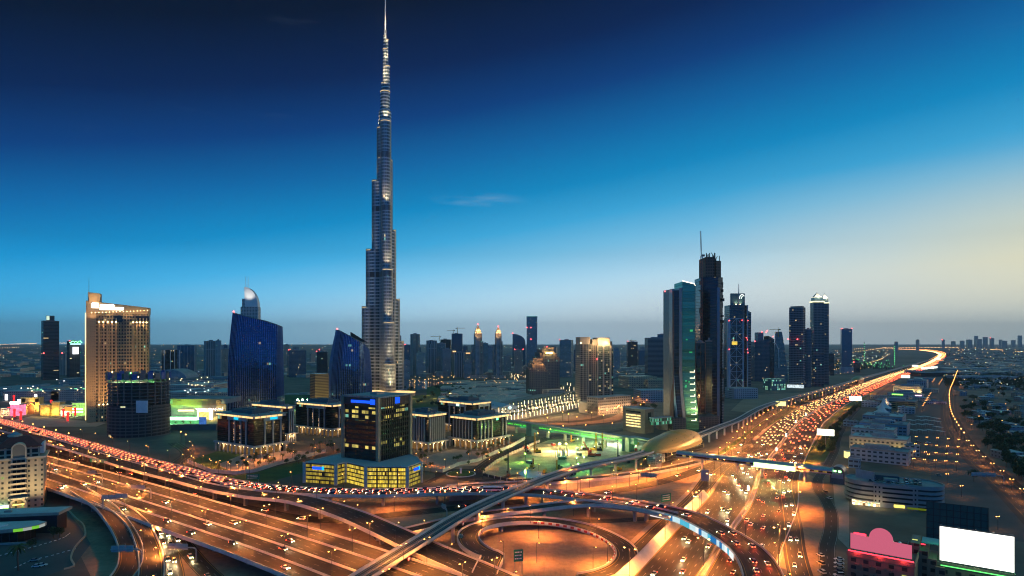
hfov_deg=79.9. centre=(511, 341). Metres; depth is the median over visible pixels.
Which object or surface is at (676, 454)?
windows
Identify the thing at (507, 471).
piling rig
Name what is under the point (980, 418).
tree
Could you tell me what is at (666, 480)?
road
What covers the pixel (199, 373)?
mall building
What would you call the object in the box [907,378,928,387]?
building
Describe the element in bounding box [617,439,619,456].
piling rig
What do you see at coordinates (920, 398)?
building
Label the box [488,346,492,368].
tower
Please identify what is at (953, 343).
tower
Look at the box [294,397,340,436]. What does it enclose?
office block
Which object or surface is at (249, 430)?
office block
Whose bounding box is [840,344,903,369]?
floodlit plant
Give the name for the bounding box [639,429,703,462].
metro station
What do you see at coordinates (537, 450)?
piling rig
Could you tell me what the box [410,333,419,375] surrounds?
tower
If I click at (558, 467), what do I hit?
piling rig
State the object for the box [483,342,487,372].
tower
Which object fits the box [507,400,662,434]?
desert ground
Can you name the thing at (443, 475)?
roundabout road
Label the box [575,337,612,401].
twin apartment tower
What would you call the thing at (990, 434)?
tree
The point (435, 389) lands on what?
park lawn
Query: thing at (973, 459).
road
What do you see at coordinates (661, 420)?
link bridge
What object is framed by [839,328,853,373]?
tower
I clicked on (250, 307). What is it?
arc crowned tower
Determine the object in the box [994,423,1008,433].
tree
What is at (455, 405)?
office block
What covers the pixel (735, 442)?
grass verge
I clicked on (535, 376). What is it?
stepped tower
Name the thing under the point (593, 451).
dirt mound
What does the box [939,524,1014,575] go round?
white billboard
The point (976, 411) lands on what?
house
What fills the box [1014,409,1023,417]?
house
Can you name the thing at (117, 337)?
hotel
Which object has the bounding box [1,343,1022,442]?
distant street lamps
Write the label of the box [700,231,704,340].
tower crane
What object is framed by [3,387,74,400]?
mall building
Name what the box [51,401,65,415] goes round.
shop front
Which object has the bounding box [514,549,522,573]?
direction sign
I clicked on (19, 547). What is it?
palm tree
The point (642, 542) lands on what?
service road
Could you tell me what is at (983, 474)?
sign gantry
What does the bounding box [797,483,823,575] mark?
dirt patch
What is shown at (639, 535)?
highway verge
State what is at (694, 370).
lit windows
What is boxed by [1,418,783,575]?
flyover
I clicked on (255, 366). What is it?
glass tower
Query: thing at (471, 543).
loop ramp
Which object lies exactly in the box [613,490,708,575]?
road
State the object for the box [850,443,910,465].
building
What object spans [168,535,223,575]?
road
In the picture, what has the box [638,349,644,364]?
tower
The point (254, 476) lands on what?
direction sign
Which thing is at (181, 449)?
road
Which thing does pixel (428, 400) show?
planted ground
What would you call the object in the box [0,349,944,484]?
distant traffic
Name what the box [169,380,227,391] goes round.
mall building
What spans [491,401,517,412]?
tent hall
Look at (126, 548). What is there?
sign gantry
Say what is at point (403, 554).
street lamp
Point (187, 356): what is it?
tower
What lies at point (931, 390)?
building
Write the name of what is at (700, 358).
tower
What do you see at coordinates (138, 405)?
construction tower
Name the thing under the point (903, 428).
building
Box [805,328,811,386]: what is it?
tower
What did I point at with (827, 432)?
billboard
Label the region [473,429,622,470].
road
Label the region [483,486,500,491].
coach
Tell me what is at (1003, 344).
tower
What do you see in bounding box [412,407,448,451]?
office block
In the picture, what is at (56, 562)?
car park
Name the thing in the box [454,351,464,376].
tower
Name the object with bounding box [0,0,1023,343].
sky
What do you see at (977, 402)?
house
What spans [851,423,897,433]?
building
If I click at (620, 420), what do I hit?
road
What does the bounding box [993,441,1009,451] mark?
tree
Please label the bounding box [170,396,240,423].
shopping mall
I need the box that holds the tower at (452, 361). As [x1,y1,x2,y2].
[451,349,455,374]
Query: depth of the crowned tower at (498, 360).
1847.34 m
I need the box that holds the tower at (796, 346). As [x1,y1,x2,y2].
[787,306,804,387]
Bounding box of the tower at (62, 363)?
[59,353,66,375]
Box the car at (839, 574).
[833,572,844,575]
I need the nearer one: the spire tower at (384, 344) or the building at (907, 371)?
the spire tower at (384, 344)
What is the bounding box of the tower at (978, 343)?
[976,339,981,347]
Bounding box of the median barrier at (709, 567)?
[697,389,861,575]
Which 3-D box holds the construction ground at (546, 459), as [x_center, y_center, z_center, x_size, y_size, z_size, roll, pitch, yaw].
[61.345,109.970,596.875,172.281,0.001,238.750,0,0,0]
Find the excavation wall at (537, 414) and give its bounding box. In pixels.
[507,405,578,419]
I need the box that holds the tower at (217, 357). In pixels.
[215,339,220,375]
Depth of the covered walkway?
662.67 m
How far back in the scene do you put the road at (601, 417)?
854.62 m
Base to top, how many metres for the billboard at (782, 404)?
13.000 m
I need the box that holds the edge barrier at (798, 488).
[777,393,869,562]
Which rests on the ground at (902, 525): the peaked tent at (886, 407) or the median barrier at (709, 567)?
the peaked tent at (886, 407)
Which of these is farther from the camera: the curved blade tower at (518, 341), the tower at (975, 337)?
the tower at (975, 337)
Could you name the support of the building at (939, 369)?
on the ground at (902, 525)
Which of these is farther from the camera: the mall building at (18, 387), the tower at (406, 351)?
the tower at (406, 351)
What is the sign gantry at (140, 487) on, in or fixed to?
on the slip ramp at (127, 564)
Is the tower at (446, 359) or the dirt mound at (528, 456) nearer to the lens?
the dirt mound at (528, 456)
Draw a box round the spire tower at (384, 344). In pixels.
[362,0,414,395]
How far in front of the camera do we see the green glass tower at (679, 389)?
755.35 m
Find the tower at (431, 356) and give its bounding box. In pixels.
[426,340,436,374]
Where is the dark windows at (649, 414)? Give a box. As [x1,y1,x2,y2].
[626,410,650,419]
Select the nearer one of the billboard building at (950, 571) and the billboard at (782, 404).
the billboard building at (950, 571)
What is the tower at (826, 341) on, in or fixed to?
on the ground at (902, 525)
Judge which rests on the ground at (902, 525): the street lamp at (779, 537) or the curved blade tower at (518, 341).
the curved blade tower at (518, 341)
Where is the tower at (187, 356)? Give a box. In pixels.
[177,344,195,370]
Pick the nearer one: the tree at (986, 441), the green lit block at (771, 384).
the tree at (986, 441)
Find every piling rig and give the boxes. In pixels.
[506,450,510,477]
[525,434,531,453]
[529,458,534,468]
[534,433,540,452]
[555,460,562,469]
[590,433,596,450]
[597,432,602,450]
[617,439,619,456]
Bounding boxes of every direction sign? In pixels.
[90,458,105,462]
[246,474,259,482]
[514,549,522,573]
[661,493,670,504]
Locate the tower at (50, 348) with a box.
[41,316,58,379]
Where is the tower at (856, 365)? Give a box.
[853,362,859,371]
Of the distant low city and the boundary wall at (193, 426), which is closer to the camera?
the boundary wall at (193, 426)
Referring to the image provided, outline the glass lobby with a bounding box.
[647,453,664,466]
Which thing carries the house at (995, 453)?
on the ground at (902, 525)
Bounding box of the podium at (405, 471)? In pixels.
[303,453,422,487]
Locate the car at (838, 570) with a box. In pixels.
[833,568,844,572]
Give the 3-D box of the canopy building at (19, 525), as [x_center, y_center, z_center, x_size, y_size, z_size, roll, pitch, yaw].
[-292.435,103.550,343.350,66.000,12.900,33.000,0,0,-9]
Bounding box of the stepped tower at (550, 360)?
[532,347,559,388]
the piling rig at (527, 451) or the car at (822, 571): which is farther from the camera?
the piling rig at (527, 451)
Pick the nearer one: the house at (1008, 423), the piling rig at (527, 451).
the piling rig at (527, 451)
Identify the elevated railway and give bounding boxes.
[348,359,932,575]
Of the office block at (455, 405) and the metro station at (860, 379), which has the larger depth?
the metro station at (860, 379)
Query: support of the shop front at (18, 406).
on the ground at (902, 525)
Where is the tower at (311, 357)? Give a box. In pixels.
[309,353,314,361]
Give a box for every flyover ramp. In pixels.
[371,499,677,540]
[447,460,703,500]
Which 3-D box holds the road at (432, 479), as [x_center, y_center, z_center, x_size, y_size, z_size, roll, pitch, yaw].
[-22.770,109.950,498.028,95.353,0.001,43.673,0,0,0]
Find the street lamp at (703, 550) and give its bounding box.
[697,537,709,565]
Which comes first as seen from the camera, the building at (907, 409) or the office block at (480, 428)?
the office block at (480, 428)
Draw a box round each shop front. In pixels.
[0,407,10,415]
[9,402,26,415]
[39,403,50,415]
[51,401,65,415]
[59,404,75,415]
[71,401,84,415]
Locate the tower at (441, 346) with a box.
[437,342,445,370]
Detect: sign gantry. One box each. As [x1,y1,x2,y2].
[87,470,102,482]
[102,493,127,509]
[110,545,141,561]
[130,484,151,498]
[167,543,196,560]
[441,503,446,516]
[640,472,657,485]
[971,472,1003,483]
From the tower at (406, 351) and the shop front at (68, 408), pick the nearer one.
the shop front at (68, 408)
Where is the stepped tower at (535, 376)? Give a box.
[526,358,545,394]
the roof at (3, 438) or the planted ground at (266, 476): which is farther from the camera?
the planted ground at (266, 476)
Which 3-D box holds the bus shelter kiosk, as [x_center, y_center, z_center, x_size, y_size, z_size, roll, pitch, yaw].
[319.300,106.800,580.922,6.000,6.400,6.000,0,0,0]
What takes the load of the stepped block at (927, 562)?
on the ground at (902, 525)
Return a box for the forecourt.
[833,484,848,547]
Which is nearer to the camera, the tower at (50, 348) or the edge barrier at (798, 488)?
the edge barrier at (798, 488)
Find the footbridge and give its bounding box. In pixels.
[676,450,833,482]
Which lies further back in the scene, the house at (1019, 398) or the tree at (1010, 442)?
the house at (1019, 398)
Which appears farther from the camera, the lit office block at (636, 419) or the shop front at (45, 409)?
the shop front at (45, 409)
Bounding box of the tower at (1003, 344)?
[1001,341,1006,347]
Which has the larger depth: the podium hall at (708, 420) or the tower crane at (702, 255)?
the tower crane at (702, 255)
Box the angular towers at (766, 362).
[751,330,787,381]
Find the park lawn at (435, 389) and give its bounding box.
[427,384,454,394]
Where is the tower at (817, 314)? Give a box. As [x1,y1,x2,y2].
[810,293,824,386]
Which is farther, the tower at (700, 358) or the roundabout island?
the tower at (700, 358)
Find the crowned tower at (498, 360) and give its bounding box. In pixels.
[491,326,505,378]
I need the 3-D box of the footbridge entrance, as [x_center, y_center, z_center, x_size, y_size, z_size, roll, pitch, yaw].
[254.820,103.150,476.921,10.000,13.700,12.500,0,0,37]
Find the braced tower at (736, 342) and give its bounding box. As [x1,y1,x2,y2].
[724,284,747,392]
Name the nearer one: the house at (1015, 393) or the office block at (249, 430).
the office block at (249, 430)
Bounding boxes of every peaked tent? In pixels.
[874,401,888,412]
[876,398,891,412]
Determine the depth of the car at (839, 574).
286.28 m
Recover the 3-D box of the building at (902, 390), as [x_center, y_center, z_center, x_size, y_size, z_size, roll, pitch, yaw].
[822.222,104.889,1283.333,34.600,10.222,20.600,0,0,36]
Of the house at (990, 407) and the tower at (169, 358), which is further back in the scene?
the tower at (169, 358)
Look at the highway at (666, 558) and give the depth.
405.73 m
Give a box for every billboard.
[199,417,205,423]
[754,462,794,471]
[776,401,785,405]
[817,429,833,446]
[849,396,861,404]
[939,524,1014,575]
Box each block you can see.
[213,407,288,456]
[250,399,297,441]
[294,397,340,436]
[310,373,328,397]
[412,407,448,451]
[437,396,491,431]
[447,409,510,449]
[579,394,630,414]
[618,375,662,388]
[623,406,653,433]
[634,389,662,402]
[725,387,757,398]
[763,378,785,390]
[910,534,944,575]
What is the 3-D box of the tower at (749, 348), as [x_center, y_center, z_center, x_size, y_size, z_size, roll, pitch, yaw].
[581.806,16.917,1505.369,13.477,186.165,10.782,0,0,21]
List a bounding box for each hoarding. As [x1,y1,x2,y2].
[483,440,539,472]
[856,469,875,480]
[926,501,988,538]
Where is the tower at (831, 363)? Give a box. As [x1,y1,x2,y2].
[829,352,833,375]
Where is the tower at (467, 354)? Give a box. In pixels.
[465,351,470,359]
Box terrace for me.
[500,391,577,416]
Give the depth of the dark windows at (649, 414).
736.39 m
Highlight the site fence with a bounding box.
[483,473,575,480]
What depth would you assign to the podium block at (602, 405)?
933.03 m
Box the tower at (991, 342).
[989,338,993,347]
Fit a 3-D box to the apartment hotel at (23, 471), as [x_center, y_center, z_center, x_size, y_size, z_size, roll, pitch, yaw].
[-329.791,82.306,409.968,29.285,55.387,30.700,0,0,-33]
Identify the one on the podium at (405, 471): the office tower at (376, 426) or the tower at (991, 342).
the office tower at (376, 426)
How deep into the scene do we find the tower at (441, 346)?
2019.97 m
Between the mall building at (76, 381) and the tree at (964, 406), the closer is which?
the tree at (964, 406)
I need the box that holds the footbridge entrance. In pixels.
[830,464,846,484]
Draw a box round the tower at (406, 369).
[404,359,409,378]
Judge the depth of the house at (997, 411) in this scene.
917.25 m
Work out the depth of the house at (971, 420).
822.84 m
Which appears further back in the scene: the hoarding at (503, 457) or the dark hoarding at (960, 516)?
the hoarding at (503, 457)
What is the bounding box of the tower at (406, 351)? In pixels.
[404,344,409,359]
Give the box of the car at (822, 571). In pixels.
[817,569,826,573]
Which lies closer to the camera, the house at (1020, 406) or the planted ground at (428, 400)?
the house at (1020, 406)
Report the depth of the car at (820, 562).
300.96 m
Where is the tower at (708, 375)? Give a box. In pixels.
[705,338,711,413]
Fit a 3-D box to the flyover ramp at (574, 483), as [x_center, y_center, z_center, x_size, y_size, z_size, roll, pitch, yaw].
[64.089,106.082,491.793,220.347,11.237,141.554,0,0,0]
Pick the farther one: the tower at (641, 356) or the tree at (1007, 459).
the tower at (641, 356)
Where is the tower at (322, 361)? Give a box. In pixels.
[316,351,327,372]
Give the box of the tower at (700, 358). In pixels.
[695,340,705,413]
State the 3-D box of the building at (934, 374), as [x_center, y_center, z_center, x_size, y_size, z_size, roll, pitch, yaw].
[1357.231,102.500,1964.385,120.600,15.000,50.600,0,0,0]
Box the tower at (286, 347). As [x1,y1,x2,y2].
[284,344,288,364]
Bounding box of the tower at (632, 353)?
[627,341,637,366]
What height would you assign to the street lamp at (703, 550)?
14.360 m
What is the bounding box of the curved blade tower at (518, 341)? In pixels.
[512,333,524,365]
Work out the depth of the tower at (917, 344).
8002.53 m
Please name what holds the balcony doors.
in the apartment hotel at (23, 471)
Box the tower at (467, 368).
[463,359,471,378]
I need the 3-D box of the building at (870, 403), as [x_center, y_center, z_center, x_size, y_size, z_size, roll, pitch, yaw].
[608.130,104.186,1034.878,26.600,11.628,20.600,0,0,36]
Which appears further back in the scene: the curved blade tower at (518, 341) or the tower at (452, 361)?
the curved blade tower at (518, 341)
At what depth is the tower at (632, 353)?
2500.04 m
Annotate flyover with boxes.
[0,423,518,575]
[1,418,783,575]
[46,455,459,575]
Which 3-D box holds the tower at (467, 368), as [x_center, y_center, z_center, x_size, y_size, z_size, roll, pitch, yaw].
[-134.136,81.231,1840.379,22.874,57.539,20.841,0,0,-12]
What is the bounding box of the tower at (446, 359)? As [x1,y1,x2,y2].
[443,348,450,375]
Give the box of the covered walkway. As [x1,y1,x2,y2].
[507,419,649,451]
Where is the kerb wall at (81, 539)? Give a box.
[64,510,85,569]
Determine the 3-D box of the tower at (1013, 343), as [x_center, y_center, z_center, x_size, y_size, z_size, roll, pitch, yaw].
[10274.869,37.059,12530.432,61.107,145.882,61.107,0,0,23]
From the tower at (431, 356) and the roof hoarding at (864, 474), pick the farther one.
the tower at (431, 356)
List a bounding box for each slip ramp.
[70,487,143,575]
[92,499,164,575]
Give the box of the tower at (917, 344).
[916,339,918,349]
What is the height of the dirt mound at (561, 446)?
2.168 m
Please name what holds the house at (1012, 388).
on the ground at (902, 525)
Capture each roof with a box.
[0,432,43,442]
[160,368,198,377]
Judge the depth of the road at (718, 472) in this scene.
497.17 m
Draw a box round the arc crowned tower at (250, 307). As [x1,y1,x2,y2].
[240,287,260,318]
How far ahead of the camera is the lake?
1614.15 m
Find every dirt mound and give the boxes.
[519,454,537,457]
[552,445,567,447]
[585,450,603,452]
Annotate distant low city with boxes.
[0,347,1023,401]
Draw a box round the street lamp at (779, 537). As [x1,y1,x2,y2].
[773,527,785,553]
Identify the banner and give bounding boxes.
[650,513,733,560]
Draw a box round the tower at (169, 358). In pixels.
[162,349,179,369]
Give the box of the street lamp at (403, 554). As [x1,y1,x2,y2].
[400,542,406,568]
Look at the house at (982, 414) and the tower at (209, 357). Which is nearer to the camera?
the house at (982, 414)
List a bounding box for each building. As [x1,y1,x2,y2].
[0,383,80,395]
[0,506,71,544]
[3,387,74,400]
[51,386,84,400]
[56,377,84,386]
[158,376,227,385]
[166,387,226,398]
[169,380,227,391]
[194,371,227,375]
[284,392,309,403]
[843,418,857,426]
[848,455,860,468]
[849,431,910,447]
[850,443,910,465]
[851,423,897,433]
[859,418,909,435]
[862,400,879,407]
[862,411,905,420]
[870,394,888,398]
[875,397,917,409]
[887,392,923,398]
[893,384,923,392]
[894,389,913,391]
[898,405,914,413]
[903,447,913,458]
[904,370,924,372]
[904,442,919,456]
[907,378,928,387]
[909,396,928,400]
[911,371,958,376]
[914,377,933,381]
[922,399,940,403]
[923,387,937,392]
[936,368,1010,370]
[937,547,1015,575]
[945,375,1018,379]
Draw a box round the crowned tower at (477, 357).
[470,324,486,378]
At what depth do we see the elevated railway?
392.72 m
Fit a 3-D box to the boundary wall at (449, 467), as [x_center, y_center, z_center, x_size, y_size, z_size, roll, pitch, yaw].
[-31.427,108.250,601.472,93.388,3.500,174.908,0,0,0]
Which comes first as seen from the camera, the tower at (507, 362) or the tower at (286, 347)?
the tower at (507, 362)
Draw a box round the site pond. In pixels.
[517,469,544,477]
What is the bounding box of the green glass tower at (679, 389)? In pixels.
[656,281,699,431]
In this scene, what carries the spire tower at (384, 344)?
on the ground at (902, 525)
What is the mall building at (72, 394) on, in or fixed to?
on the ground at (902, 525)
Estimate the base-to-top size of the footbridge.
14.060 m
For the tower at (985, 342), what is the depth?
11004.57 m
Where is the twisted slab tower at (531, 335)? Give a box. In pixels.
[526,316,536,366]
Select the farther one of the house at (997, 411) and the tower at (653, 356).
the tower at (653, 356)
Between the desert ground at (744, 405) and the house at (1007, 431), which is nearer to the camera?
the house at (1007, 431)
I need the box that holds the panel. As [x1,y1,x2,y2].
[701,469,708,481]
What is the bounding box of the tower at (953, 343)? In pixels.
[951,341,955,346]
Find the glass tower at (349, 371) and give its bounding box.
[328,328,371,400]
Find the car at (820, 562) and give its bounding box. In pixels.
[816,560,825,564]
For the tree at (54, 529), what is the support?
on the sandy ground at (564, 552)
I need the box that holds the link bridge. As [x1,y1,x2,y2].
[649,416,671,424]
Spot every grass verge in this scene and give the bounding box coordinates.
[706,391,827,461]
[804,393,875,463]
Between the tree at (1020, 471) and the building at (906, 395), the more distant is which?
the building at (906, 395)
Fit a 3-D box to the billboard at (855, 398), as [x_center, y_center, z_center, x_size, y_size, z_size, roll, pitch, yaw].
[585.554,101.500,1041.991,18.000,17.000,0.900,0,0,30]
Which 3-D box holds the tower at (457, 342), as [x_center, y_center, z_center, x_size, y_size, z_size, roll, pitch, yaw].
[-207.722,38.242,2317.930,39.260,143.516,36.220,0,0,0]
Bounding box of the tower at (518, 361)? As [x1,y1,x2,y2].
[514,349,522,374]
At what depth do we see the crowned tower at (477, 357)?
1844.96 m
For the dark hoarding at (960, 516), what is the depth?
326.31 m
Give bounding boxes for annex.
[542,389,564,393]
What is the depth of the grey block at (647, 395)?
1110.23 m
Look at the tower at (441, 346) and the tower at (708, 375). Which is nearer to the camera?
the tower at (708, 375)
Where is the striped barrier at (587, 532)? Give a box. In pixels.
[533,522,614,562]
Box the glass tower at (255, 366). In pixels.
[227,311,284,410]
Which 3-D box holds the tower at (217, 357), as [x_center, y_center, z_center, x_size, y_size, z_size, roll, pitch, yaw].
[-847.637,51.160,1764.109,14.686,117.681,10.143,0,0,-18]
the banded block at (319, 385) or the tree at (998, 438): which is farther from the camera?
the banded block at (319, 385)
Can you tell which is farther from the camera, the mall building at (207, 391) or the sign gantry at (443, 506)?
the mall building at (207, 391)
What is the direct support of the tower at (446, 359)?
on the ground at (902, 525)
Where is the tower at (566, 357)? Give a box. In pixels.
[559,339,572,376]
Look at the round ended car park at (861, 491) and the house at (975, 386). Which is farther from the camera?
the house at (975, 386)
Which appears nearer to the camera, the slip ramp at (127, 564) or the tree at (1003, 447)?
the slip ramp at (127, 564)
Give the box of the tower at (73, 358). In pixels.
[67,340,79,376]
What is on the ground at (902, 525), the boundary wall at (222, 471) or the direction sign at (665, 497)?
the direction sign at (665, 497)
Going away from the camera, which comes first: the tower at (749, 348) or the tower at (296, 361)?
the tower at (749, 348)
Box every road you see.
[48,440,761,522]
[154,530,184,575]
[168,442,340,475]
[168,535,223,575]
[370,516,661,535]
[424,474,520,482]
[435,469,485,479]
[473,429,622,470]
[533,401,639,422]
[557,405,646,425]
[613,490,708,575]
[634,349,937,551]
[679,449,756,507]
[778,449,812,575]
[811,373,907,575]
[940,374,1023,523]
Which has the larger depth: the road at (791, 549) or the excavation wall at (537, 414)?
the excavation wall at (537, 414)
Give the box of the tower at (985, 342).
[983,337,987,347]
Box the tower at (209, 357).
[204,340,214,375]
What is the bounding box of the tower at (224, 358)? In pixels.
[221,348,228,371]
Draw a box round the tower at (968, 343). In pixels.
[966,339,971,347]
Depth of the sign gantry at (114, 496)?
374.37 m
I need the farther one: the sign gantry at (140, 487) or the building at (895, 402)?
the building at (895, 402)
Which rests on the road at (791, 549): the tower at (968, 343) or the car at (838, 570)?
the car at (838, 570)
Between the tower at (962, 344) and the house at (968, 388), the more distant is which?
the tower at (962, 344)
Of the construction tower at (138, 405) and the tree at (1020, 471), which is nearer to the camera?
the tree at (1020, 471)
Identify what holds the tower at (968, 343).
on the ground at (902, 525)
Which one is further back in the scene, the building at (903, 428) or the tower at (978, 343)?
the tower at (978, 343)
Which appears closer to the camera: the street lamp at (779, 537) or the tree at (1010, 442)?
the street lamp at (779, 537)
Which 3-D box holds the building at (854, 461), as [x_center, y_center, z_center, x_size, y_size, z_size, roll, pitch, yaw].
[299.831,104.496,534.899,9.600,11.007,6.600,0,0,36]
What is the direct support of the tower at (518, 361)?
on the ground at (902, 525)
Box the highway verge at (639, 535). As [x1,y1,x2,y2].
[604,350,942,575]
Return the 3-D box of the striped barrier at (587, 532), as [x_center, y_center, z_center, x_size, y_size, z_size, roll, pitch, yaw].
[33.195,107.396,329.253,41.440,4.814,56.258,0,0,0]
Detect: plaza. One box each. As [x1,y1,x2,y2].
[11,416,104,426]
[217,451,324,470]
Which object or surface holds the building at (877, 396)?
on the ground at (902, 525)
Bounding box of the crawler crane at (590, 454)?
[583,442,595,456]
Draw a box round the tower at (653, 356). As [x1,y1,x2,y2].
[645,337,662,376]
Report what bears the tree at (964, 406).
on the ground at (902, 525)
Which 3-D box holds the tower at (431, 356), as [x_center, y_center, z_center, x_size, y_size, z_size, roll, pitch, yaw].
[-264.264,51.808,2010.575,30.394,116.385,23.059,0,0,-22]
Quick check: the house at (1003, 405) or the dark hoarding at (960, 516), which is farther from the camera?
the house at (1003, 405)
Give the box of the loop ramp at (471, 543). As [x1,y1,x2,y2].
[457,516,638,575]
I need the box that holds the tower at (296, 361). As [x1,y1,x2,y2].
[287,349,305,376]
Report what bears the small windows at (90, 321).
in the hotel at (117, 337)
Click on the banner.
(723, 547)
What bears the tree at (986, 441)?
on the ground at (902, 525)
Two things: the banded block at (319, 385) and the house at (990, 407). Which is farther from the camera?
the house at (990, 407)
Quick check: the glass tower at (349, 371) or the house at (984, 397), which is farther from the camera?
the house at (984, 397)
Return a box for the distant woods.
[832,349,1023,386]
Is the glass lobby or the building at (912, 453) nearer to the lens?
the glass lobby
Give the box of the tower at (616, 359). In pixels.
[614,350,619,369]
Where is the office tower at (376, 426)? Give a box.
[341,391,411,461]
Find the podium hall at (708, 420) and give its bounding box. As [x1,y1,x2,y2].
[665,413,718,430]
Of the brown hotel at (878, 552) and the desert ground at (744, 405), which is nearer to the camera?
the brown hotel at (878, 552)
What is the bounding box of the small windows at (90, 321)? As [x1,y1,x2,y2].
[90,321,94,416]
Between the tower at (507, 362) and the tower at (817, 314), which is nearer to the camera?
the tower at (817, 314)
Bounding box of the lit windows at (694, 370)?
[690,370,695,420]
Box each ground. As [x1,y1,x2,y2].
[0,344,1023,575]
[69,453,823,575]
[195,450,302,482]
[412,394,446,407]
[485,437,645,480]
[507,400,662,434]
[731,392,806,411]
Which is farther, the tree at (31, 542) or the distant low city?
the distant low city
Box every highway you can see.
[635,348,939,575]
[706,348,946,575]
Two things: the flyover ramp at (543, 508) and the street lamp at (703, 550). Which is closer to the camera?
the street lamp at (703, 550)
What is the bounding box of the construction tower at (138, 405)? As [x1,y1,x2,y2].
[105,370,170,437]
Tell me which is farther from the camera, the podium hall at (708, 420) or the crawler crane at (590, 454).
the podium hall at (708, 420)
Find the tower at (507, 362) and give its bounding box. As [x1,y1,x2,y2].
[504,355,510,370]
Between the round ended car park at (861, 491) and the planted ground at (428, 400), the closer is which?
the round ended car park at (861, 491)
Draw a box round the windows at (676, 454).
[676,454,831,473]
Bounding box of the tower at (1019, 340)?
[1017,335,1021,346]
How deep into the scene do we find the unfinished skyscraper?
818.31 m
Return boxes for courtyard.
[420,449,497,467]
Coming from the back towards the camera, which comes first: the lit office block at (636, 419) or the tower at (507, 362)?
the tower at (507, 362)
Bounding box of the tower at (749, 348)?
[748,311,750,386]
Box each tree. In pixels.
[6,543,28,570]
[25,538,36,546]
[47,526,58,537]
[55,527,63,537]
[818,446,825,452]
[960,404,969,409]
[973,416,983,420]
[981,421,992,430]
[981,439,991,448]
[986,419,1003,431]
[986,430,997,437]
[988,438,998,444]
[992,435,1004,442]
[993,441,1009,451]
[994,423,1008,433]
[1000,438,1017,447]
[1001,450,1017,465]
[1001,456,1013,466]
[1005,433,1023,445]
[1011,461,1023,470]
[1012,431,1023,444]
[1013,467,1023,480]
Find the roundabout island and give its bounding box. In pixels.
[446,468,475,476]
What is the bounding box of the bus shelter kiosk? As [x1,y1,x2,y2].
[843,450,849,457]
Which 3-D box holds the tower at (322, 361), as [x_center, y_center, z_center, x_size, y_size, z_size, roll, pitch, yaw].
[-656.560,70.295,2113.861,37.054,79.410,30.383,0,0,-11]
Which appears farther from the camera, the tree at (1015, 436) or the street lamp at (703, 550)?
the tree at (1015, 436)
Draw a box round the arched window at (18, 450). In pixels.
[13,445,24,460]
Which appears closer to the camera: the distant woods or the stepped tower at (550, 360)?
the stepped tower at (550, 360)
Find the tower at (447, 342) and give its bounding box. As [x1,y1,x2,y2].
[440,339,451,348]
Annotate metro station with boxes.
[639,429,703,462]
[851,376,863,384]
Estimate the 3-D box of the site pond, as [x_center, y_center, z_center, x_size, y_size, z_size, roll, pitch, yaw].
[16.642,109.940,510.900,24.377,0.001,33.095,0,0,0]
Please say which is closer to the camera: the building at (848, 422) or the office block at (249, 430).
the office block at (249, 430)
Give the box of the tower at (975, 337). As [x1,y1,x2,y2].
[974,336,977,347]
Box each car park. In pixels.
[0,506,89,575]
[845,472,944,510]
[901,375,1023,541]
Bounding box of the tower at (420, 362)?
[416,352,425,376]
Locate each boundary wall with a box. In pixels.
[170,424,216,429]
[187,449,325,474]
[423,437,525,472]
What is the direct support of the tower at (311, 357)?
on the ground at (902, 525)
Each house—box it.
[954,390,967,395]
[960,386,976,389]
[966,417,993,423]
[970,384,982,387]
[971,409,996,416]
[975,395,993,400]
[976,399,993,405]
[977,411,997,418]
[983,393,997,398]
[986,403,1002,410]
[987,403,1008,409]
[990,449,1023,459]
[991,408,1013,415]
[1001,421,1020,425]
[1001,425,1023,433]
[1004,430,1023,436]
[1005,386,1021,390]
[1011,391,1023,397]
[1013,403,1023,410]
[1014,395,1023,400]
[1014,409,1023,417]
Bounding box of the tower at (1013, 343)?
[1011,340,1015,346]
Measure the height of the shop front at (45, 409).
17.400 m
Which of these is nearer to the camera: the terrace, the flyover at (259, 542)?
the flyover at (259, 542)
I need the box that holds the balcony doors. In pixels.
[13,460,24,493]
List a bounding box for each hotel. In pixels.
[0,431,49,508]
[85,292,150,422]
[847,528,924,575]
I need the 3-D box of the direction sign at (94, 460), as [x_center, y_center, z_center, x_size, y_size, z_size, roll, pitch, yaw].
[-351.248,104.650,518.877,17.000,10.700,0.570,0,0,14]
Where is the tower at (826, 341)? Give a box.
[823,293,828,384]
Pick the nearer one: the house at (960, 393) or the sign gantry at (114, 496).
the sign gantry at (114, 496)
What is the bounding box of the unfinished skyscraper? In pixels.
[695,253,723,423]
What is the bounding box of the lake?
[404,380,443,389]
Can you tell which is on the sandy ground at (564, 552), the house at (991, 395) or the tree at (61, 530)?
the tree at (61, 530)
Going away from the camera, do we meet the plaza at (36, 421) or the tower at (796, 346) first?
the plaza at (36, 421)
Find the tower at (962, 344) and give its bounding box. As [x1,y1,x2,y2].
[960,341,964,347]
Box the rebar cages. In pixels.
[555,448,567,457]
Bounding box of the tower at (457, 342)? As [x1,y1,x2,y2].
[452,333,462,351]
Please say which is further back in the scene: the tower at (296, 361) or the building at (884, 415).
the tower at (296, 361)
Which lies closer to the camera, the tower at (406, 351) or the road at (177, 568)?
the road at (177, 568)

